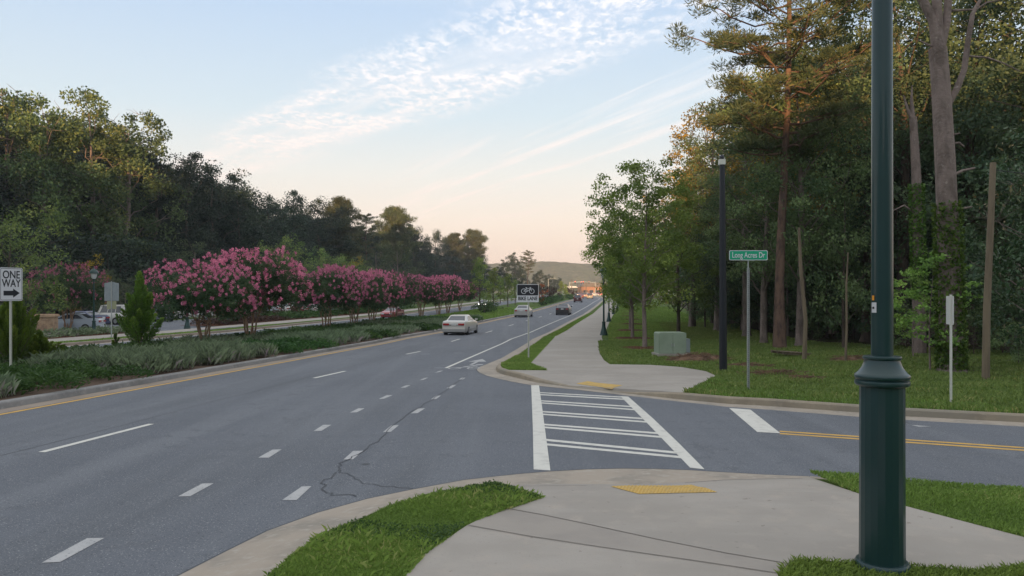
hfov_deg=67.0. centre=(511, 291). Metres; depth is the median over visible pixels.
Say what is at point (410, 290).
crape myrtle
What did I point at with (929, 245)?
understorey tree
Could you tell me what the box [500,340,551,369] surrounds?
grass
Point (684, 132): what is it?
broadleaf tree
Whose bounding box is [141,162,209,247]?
broadleaf tree
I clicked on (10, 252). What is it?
elm tree
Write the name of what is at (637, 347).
mulch ring
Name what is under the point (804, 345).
sapling trunk
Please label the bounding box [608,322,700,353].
grass
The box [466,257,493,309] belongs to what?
street oak
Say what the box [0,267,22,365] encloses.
one way sign
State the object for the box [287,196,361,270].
broadleaf tree
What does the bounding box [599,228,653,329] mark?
street oak
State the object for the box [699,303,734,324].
wood edge bush
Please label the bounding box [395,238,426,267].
broadleaf tree
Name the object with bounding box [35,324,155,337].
groundcover bed
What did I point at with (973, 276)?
understorey tree
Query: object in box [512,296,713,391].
sidewalk
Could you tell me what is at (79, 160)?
broadleaf tree
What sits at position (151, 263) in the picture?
understorey tree
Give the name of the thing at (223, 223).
broadleaf tree
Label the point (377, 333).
groundcover bed
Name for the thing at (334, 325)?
groundcover bed
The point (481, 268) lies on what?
broadleaf tree
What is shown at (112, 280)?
grey green tree
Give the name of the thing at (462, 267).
broadleaf tree
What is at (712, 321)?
understorey tree
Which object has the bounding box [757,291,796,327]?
wood edge bush
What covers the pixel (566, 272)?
hills
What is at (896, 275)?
understorey tree
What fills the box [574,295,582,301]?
driving car
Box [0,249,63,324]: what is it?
grey green tree
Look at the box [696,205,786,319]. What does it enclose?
understorey tree
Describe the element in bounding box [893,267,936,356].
maple sapling
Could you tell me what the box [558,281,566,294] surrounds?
street oak
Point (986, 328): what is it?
wooden pole
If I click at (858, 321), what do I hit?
understorey tree
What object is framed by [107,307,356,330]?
parking lot
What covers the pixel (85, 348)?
ornamental grass bed
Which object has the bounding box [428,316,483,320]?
groundcover bed
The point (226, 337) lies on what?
ornamental grass bed
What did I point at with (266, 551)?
kerb
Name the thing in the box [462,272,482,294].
understorey tree
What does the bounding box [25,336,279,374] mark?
ornamental grass bed
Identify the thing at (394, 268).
understorey tree
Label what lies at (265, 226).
broadleaf tree
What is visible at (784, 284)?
understorey tree
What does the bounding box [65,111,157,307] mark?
broadleaf tree
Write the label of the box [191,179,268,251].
broadleaf tree
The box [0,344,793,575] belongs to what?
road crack
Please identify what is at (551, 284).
broadleaf tree
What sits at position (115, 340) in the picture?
juniper
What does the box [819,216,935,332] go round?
understorey tree
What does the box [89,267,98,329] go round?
street lamp
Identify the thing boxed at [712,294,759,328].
wood edge bush
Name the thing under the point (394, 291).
crape myrtle
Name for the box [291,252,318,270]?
understorey tree
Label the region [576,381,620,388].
tactile paving
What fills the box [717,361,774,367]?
brush pile
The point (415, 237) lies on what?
broadleaf tree
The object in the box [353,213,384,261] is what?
pine tree
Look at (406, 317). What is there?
groundcover bed
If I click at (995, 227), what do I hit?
understorey tree
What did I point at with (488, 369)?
corner gutter
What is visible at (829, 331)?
broadleaf tree
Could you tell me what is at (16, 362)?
groundcover bed
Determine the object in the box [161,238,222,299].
grey green tree
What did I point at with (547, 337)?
grass
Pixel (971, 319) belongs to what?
wood edge bush
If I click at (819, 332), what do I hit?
wood edge bush
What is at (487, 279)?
broadleaf tree
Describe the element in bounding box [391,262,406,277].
understorey tree
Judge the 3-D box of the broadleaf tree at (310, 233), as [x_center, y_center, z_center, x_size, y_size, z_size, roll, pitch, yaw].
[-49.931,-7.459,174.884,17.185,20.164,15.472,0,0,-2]
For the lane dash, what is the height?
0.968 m
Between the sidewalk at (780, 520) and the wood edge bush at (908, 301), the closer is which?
the sidewalk at (780, 520)
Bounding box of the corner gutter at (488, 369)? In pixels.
[477,296,1023,426]
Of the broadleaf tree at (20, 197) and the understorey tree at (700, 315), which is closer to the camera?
the understorey tree at (700, 315)
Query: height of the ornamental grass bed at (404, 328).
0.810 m
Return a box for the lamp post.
[854,0,910,575]
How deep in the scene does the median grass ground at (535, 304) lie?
158.18 m
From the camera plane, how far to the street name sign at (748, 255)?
18.81 m
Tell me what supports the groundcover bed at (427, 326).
on the median bed at (95, 381)
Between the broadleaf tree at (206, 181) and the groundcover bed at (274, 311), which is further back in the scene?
the broadleaf tree at (206, 181)
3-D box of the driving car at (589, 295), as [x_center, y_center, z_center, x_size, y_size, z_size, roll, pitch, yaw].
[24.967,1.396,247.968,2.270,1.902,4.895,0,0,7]
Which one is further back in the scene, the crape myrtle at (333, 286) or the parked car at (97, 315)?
the parked car at (97, 315)
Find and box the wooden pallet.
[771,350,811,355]
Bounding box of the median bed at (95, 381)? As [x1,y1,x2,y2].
[0,320,480,400]
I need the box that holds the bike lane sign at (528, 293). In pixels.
[517,284,538,357]
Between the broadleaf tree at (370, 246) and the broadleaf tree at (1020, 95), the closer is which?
the broadleaf tree at (1020, 95)
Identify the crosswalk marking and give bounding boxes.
[531,385,703,469]
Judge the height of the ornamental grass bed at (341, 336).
0.949 m
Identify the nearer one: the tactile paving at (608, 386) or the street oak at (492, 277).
the tactile paving at (608, 386)
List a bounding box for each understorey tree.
[0,219,64,309]
[0,221,96,312]
[0,222,30,277]
[0,224,35,303]
[0,225,60,315]
[6,227,99,313]
[7,229,110,313]
[61,229,151,310]
[75,233,162,303]
[99,237,179,303]
[103,237,185,303]
[132,241,191,301]
[154,242,207,303]
[158,246,210,293]
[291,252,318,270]
[354,255,388,275]
[380,261,405,276]
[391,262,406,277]
[413,264,430,277]
[422,268,440,278]
[456,272,468,281]
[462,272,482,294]
[668,255,733,326]
[674,220,772,315]
[679,255,714,322]
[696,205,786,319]
[711,210,817,332]
[732,215,861,335]
[752,228,814,315]
[753,198,856,315]
[768,205,862,337]
[769,155,905,347]
[785,207,895,332]
[787,215,861,337]
[805,218,909,329]
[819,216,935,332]
[851,213,936,321]
[894,216,1014,327]
[899,150,1023,352]
[908,227,1005,325]
[926,220,1021,340]
[929,155,1023,341]
[933,154,1023,276]
[958,154,1023,330]
[959,174,1023,334]
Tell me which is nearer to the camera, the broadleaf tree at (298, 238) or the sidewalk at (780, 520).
the sidewalk at (780, 520)
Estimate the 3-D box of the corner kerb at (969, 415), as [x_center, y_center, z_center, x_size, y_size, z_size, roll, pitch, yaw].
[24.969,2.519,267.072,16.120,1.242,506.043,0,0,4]
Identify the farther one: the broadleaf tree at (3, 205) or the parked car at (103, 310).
the broadleaf tree at (3, 205)
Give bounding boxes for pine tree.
[312,195,373,264]
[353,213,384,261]
[371,205,422,270]
[438,232,469,277]
[460,228,489,278]
[519,250,535,283]
[664,0,915,348]
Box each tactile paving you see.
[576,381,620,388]
[612,485,715,493]
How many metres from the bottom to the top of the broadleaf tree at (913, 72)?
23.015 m
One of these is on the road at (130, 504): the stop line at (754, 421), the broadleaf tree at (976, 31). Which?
the stop line at (754, 421)
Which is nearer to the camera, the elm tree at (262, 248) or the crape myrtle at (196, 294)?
the crape myrtle at (196, 294)
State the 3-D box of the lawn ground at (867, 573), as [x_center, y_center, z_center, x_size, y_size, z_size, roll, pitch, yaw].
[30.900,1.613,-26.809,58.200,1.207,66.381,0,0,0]
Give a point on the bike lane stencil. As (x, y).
(476, 361)
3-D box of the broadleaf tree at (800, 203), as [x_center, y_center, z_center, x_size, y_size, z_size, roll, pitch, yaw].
[14.919,-4.996,39.157,8.146,15.510,9.000,0,0,32]
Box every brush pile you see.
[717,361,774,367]
[736,368,811,374]
[775,373,825,380]
[829,354,863,360]
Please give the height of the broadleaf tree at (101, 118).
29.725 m
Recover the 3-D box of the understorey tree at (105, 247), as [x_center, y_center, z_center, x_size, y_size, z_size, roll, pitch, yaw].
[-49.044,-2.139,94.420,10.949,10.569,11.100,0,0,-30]
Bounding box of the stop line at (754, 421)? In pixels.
[730,408,779,432]
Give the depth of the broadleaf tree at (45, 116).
135.12 m
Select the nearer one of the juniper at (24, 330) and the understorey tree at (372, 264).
the juniper at (24, 330)
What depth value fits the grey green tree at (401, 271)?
159.95 m
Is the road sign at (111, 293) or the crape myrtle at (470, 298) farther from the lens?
the crape myrtle at (470, 298)
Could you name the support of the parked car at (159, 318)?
on the parking lot
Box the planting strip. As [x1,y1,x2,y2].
[46,311,381,338]
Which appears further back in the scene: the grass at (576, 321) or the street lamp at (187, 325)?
the grass at (576, 321)
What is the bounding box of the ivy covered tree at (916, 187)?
[893,85,928,353]
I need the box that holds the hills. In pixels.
[467,261,683,292]
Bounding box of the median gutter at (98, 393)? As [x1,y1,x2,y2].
[0,300,571,412]
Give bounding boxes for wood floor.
[653,296,1023,377]
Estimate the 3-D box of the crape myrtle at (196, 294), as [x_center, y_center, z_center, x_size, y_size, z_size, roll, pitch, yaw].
[-15.876,0.557,39.857,5.853,4.532,5.612,0,0,-23]
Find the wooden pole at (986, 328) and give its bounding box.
[981,162,1023,379]
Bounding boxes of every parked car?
[58,313,106,328]
[73,311,109,324]
[97,304,125,324]
[147,306,173,321]
[174,311,214,318]
[278,304,291,311]
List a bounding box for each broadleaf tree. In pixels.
[0,86,76,303]
[0,92,125,313]
[0,96,39,260]
[0,113,35,226]
[0,123,130,310]
[0,124,56,222]
[0,130,75,311]
[1,132,89,228]
[17,124,164,306]
[21,125,154,310]
[30,86,148,310]
[40,112,110,207]
[44,109,192,304]
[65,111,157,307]
[66,134,160,252]
[67,144,149,235]
[86,121,162,198]
[99,165,183,254]
[106,135,210,274]
[130,151,234,263]
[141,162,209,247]
[161,165,225,247]
[169,159,276,264]
[188,173,247,251]
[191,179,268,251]
[196,187,257,251]
[204,173,279,259]
[225,192,308,306]
[229,207,296,303]
[262,211,301,259]
[263,190,317,270]
[278,212,319,261]
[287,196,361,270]
[288,221,323,271]
[299,211,344,254]
[352,231,381,266]
[353,230,377,266]
[373,231,414,268]
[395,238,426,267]
[403,224,439,279]
[420,228,463,276]
[421,248,445,274]
[436,253,454,278]
[458,253,473,284]
[459,255,496,285]
[481,269,497,292]
[493,266,502,295]
[495,260,515,296]
[503,252,527,295]
[512,268,528,288]
[531,269,550,295]
[544,274,556,291]
[554,277,563,289]
[639,156,736,326]
[639,197,728,331]
[660,112,741,323]
[663,92,775,329]
[667,66,820,335]
[668,212,714,326]
[680,166,754,330]
[690,160,772,329]
[697,97,832,342]
[700,42,855,329]
[701,108,846,329]
[714,39,870,345]
[720,49,863,338]
[726,43,928,333]
[780,0,1023,344]
[783,0,980,341]
[812,44,928,330]
[830,1,1022,335]
[833,28,961,181]
[861,0,1023,344]
[907,0,1023,229]
[917,0,1023,236]
[917,0,1023,340]
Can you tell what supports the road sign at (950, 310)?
on the verge ground at (604, 337)
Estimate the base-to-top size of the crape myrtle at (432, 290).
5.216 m
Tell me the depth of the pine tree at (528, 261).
350.12 m
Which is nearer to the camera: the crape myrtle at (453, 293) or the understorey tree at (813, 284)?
the understorey tree at (813, 284)
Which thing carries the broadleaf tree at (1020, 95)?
on the wood floor
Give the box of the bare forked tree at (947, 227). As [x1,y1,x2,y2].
[917,0,1021,372]
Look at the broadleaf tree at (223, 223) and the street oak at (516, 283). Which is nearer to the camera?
the broadleaf tree at (223, 223)
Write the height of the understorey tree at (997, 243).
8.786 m
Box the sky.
[0,0,1023,264]
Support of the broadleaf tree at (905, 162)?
on the wood floor
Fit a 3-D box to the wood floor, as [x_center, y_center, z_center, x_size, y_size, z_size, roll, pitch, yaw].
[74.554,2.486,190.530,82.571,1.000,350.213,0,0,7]
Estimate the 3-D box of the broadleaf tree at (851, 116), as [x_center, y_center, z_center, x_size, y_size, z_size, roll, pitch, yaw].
[26.396,-7.946,58.622,11.769,21.853,14.265,0,0,-9]
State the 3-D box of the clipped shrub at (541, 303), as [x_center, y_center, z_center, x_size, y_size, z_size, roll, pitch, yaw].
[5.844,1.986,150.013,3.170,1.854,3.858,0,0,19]
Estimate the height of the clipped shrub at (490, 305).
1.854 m
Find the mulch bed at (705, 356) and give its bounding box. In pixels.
[664,352,735,361]
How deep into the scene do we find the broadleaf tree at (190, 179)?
116.35 m
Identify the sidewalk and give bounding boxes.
[48,298,516,341]
[407,477,1023,575]
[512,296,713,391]
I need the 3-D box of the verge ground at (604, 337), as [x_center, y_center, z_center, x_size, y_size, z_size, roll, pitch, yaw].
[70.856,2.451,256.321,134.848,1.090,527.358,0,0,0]
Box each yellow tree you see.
[57,254,111,311]
[338,256,362,306]
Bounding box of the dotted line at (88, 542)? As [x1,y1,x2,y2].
[42,371,463,562]
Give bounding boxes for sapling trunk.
[785,264,788,335]
[798,227,807,359]
[844,252,848,360]
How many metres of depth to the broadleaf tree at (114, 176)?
120.23 m
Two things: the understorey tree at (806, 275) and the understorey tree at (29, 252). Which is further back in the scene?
the understorey tree at (29, 252)
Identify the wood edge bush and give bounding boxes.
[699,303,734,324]
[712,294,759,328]
[740,298,773,329]
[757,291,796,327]
[790,297,845,339]
[793,284,852,336]
[823,293,861,339]
[852,295,932,341]
[869,299,937,346]
[964,307,1005,353]
[966,291,1023,352]
[990,322,1023,362]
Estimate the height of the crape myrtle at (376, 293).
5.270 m
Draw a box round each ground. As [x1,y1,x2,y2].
[52,293,673,340]
[366,511,464,534]
[438,295,573,319]
[505,296,607,368]
[598,295,1023,412]
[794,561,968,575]
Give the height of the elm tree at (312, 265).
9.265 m
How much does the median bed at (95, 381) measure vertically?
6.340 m
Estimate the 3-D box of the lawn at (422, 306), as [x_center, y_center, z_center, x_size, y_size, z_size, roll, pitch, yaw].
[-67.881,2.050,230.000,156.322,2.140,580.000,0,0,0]
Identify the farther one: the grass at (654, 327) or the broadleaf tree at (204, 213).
the broadleaf tree at (204, 213)
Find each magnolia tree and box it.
[928,133,1023,344]
[958,122,1023,299]
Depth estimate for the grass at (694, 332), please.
55.77 m
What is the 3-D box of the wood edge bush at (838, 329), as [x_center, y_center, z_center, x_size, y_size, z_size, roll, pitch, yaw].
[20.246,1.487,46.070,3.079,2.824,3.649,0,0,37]
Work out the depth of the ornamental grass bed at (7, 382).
17.34 m
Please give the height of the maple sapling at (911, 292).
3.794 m
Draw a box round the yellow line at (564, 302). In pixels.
[0,301,1023,450]
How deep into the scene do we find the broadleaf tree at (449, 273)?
303.92 m
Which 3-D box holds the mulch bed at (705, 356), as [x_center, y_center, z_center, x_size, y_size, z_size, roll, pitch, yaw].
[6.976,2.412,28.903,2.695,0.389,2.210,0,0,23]
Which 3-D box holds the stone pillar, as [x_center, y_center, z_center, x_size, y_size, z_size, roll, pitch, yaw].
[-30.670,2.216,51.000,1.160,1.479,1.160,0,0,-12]
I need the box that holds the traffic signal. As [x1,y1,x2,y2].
[573,281,595,295]
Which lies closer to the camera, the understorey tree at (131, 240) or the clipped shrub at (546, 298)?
the understorey tree at (131, 240)
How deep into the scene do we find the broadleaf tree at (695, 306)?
65.90 m
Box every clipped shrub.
[472,302,498,312]
[476,301,503,311]
[532,298,548,305]
[541,297,556,304]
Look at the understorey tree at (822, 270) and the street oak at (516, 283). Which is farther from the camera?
the street oak at (516, 283)
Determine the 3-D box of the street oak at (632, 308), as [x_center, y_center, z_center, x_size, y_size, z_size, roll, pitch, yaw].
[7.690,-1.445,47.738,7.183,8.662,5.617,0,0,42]
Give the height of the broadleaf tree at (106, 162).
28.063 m
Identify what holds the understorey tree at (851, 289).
on the wood floor
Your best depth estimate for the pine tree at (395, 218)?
220.70 m
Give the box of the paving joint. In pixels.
[471,478,786,572]
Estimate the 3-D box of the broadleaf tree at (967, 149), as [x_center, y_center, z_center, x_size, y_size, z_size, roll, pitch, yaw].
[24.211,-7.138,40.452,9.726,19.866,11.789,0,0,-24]
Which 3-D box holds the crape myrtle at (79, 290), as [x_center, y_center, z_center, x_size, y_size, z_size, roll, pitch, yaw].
[-35.444,0.313,62.068,7.057,5.490,6.742,0,0,34]
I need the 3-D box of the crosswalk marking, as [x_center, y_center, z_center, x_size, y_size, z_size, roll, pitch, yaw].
[1.549,2.481,15.825,2.517,0.199,11.034,0,0,0]
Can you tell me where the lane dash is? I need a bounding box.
[39,311,541,451]
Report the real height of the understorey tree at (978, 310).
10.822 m
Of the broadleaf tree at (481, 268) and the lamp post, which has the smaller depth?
the lamp post
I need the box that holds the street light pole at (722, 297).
[718,155,726,371]
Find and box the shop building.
[576,283,604,292]
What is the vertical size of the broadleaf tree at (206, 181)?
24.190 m
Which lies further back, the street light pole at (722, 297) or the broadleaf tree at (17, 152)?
the broadleaf tree at (17, 152)
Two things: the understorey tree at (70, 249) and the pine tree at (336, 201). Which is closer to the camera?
the understorey tree at (70, 249)
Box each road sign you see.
[104,281,118,337]
[946,295,953,401]
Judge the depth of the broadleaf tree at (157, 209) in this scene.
109.29 m
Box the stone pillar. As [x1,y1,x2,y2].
[34,314,59,330]
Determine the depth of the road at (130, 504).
12.08 m
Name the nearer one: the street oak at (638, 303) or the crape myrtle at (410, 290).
the street oak at (638, 303)
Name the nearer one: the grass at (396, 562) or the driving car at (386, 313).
the grass at (396, 562)
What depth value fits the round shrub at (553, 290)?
189.68 m
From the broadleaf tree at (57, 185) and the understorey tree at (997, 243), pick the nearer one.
the understorey tree at (997, 243)
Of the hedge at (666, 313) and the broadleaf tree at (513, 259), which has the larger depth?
the broadleaf tree at (513, 259)
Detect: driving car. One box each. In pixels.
[380,307,404,317]
[442,314,477,334]
[514,305,532,316]
[556,304,571,314]
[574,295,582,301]
[586,293,592,298]
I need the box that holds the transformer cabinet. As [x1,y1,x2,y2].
[652,332,689,356]
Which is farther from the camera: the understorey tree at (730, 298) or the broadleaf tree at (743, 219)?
the understorey tree at (730, 298)
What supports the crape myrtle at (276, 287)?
on the median bed at (95, 381)
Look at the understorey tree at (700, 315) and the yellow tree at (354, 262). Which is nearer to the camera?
the understorey tree at (700, 315)
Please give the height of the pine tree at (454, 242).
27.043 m
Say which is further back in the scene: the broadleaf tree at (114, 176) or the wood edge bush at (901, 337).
the broadleaf tree at (114, 176)
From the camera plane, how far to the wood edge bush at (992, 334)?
32.63 m
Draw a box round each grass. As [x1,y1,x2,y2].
[54,324,281,342]
[263,481,544,575]
[419,307,537,318]
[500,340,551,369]
[540,336,554,339]
[546,323,574,335]
[570,313,592,323]
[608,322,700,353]
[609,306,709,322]
[659,322,794,340]
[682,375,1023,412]
[809,469,1023,536]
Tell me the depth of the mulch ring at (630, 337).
47.30 m
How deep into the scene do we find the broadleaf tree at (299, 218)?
152.24 m
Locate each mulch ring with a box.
[615,337,652,338]
[616,329,640,330]
[619,346,653,348]
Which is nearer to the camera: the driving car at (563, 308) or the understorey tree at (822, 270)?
the understorey tree at (822, 270)
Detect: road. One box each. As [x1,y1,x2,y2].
[0,296,1023,575]
[69,295,547,346]
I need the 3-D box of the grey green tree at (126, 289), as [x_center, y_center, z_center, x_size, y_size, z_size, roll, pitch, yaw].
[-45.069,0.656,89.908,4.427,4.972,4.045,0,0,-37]
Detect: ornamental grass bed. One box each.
[0,343,154,364]
[0,371,21,397]
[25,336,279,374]
[142,332,274,343]
[260,327,370,346]
[344,318,411,324]
[346,323,420,334]
[402,317,448,324]
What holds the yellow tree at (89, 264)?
on the ground at (328, 308)
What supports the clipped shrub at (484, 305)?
on the median grass ground at (535, 304)
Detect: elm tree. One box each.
[0,197,81,315]
[234,233,309,307]
[294,254,339,280]
[305,245,363,308]
[337,254,374,272]
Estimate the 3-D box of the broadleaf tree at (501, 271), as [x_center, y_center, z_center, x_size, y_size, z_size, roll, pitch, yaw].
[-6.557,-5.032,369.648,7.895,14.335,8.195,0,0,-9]
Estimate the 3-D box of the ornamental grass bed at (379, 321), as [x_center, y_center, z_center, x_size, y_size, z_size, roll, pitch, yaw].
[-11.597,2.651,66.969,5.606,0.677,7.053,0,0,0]
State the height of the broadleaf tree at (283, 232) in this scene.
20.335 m
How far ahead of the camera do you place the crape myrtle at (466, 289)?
109.84 m
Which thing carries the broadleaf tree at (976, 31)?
on the wood floor
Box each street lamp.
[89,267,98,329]
[183,276,190,328]
[600,267,607,334]
[606,293,611,321]
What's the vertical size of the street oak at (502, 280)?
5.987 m
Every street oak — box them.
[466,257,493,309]
[481,267,505,304]
[496,276,508,303]
[498,273,516,306]
[509,279,518,304]
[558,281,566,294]
[579,200,690,336]
[581,156,707,346]
[595,250,653,308]
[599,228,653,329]
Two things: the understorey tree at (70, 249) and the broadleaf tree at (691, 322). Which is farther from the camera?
the understorey tree at (70, 249)
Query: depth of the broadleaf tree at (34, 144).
97.36 m
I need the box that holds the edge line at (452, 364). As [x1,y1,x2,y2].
[67,300,591,367]
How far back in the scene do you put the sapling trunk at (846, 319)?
28.33 m
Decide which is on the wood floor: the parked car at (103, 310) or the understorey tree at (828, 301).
the understorey tree at (828, 301)
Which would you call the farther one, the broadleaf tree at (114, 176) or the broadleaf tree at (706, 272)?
the broadleaf tree at (114, 176)
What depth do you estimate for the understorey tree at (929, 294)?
46.12 m
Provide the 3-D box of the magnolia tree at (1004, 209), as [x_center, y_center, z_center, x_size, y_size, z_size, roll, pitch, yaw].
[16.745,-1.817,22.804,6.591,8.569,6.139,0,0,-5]
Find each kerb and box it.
[0,299,573,408]
[27,299,514,346]
[179,468,808,575]
[496,296,1023,421]
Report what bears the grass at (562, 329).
on the kerb strip ground at (596, 308)
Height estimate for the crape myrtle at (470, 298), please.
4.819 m
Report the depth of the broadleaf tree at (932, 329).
49.41 m
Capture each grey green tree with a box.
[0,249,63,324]
[85,268,132,312]
[112,276,134,304]
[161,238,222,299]
[351,244,395,274]
[372,240,422,302]
[403,261,428,302]
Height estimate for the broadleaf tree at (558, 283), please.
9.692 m
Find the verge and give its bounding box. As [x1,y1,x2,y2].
[64,299,512,342]
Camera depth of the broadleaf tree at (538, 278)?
359.31 m
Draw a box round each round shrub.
[539,285,553,301]
[545,287,560,297]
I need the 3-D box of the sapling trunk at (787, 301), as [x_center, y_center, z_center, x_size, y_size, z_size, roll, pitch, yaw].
[17.835,0.554,50.099,0.252,4.903,0.165,0,0,30]
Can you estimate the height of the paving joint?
0.146 m
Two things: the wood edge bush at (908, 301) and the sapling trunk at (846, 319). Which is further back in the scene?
the wood edge bush at (908, 301)
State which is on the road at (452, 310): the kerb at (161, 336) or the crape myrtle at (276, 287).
the kerb at (161, 336)
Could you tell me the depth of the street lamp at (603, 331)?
51.93 m
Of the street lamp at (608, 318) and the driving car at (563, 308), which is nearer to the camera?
the street lamp at (608, 318)
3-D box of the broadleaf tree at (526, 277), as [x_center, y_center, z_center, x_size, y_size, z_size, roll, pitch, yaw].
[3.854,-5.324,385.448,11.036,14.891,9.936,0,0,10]
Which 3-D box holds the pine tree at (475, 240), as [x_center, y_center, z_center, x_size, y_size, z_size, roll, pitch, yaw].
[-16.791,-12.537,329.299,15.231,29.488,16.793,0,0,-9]
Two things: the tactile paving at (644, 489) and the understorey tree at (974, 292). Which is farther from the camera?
the understorey tree at (974, 292)
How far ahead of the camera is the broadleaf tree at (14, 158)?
114.22 m
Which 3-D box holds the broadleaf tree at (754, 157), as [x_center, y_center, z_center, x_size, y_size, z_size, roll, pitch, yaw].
[17.073,-6.087,47.429,8.699,17.942,10.668,0,0,44]
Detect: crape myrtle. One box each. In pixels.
[24,261,111,328]
[143,259,259,338]
[197,245,313,334]
[285,264,368,326]
[323,265,392,322]
[354,269,406,319]
[381,272,423,316]
[401,273,448,315]
[419,274,463,314]
[443,275,470,312]
[446,282,478,310]
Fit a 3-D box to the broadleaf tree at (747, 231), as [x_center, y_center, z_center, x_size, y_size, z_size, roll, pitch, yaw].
[20.227,-5.944,59.690,11.671,17.880,9.629,0,0,5]
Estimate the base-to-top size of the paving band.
0.034 m
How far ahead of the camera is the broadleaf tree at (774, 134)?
60.42 m
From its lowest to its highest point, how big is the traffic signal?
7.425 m
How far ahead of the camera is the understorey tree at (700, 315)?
64.20 m
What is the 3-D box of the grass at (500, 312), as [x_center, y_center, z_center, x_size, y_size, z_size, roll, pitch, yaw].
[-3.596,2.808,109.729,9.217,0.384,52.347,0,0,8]
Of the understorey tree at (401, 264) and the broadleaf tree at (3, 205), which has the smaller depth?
the broadleaf tree at (3, 205)
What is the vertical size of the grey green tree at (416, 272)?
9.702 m
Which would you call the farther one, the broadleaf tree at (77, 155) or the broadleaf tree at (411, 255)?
the broadleaf tree at (411, 255)
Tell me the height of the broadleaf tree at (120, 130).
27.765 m
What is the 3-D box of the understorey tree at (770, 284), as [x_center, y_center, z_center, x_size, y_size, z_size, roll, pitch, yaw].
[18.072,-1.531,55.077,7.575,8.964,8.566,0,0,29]
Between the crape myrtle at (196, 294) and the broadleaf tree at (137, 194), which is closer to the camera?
the crape myrtle at (196, 294)
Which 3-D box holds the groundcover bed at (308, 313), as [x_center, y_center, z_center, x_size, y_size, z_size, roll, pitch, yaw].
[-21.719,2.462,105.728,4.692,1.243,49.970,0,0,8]
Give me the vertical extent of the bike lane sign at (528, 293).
3.081 m
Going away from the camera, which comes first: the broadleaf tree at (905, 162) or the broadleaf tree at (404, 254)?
the broadleaf tree at (905, 162)
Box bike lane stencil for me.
[448,359,485,368]
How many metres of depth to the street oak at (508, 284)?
141.87 m
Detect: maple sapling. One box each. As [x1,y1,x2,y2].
[893,251,982,368]
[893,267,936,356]
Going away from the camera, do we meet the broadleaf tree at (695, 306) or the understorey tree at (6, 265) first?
the broadleaf tree at (695, 306)
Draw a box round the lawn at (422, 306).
[26,295,511,319]
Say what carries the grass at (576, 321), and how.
on the kerb strip ground at (596, 308)
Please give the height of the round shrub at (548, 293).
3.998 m
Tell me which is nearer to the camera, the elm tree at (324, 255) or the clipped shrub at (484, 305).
the clipped shrub at (484, 305)
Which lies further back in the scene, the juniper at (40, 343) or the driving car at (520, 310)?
the driving car at (520, 310)
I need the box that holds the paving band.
[469,509,786,571]
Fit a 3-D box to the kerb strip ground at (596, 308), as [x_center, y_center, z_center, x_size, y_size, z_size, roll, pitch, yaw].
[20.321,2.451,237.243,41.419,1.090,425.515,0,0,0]
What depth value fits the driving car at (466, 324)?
55.46 m
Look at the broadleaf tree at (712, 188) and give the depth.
58.17 m
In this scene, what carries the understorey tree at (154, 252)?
on the ground at (328, 308)
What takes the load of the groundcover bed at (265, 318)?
on the planting strip
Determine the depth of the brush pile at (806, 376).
21.36 m
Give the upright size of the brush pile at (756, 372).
0.241 m
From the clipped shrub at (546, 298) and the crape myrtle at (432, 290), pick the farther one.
the clipped shrub at (546, 298)
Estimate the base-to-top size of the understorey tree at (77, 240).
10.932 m
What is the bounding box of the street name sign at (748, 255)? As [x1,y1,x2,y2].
[729,250,767,388]
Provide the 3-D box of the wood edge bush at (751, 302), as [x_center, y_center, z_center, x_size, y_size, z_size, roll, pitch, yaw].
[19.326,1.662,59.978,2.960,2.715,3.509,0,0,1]
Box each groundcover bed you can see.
[0,355,30,367]
[0,358,155,394]
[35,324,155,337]
[64,338,217,350]
[190,314,292,324]
[212,328,334,337]
[214,309,313,318]
[225,337,339,353]
[254,304,415,320]
[283,322,384,330]
[333,328,400,338]
[359,314,445,321]
[385,322,441,330]
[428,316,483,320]
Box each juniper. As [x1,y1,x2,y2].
[0,301,39,360]
[18,329,65,357]
[111,333,121,344]
[115,270,163,344]

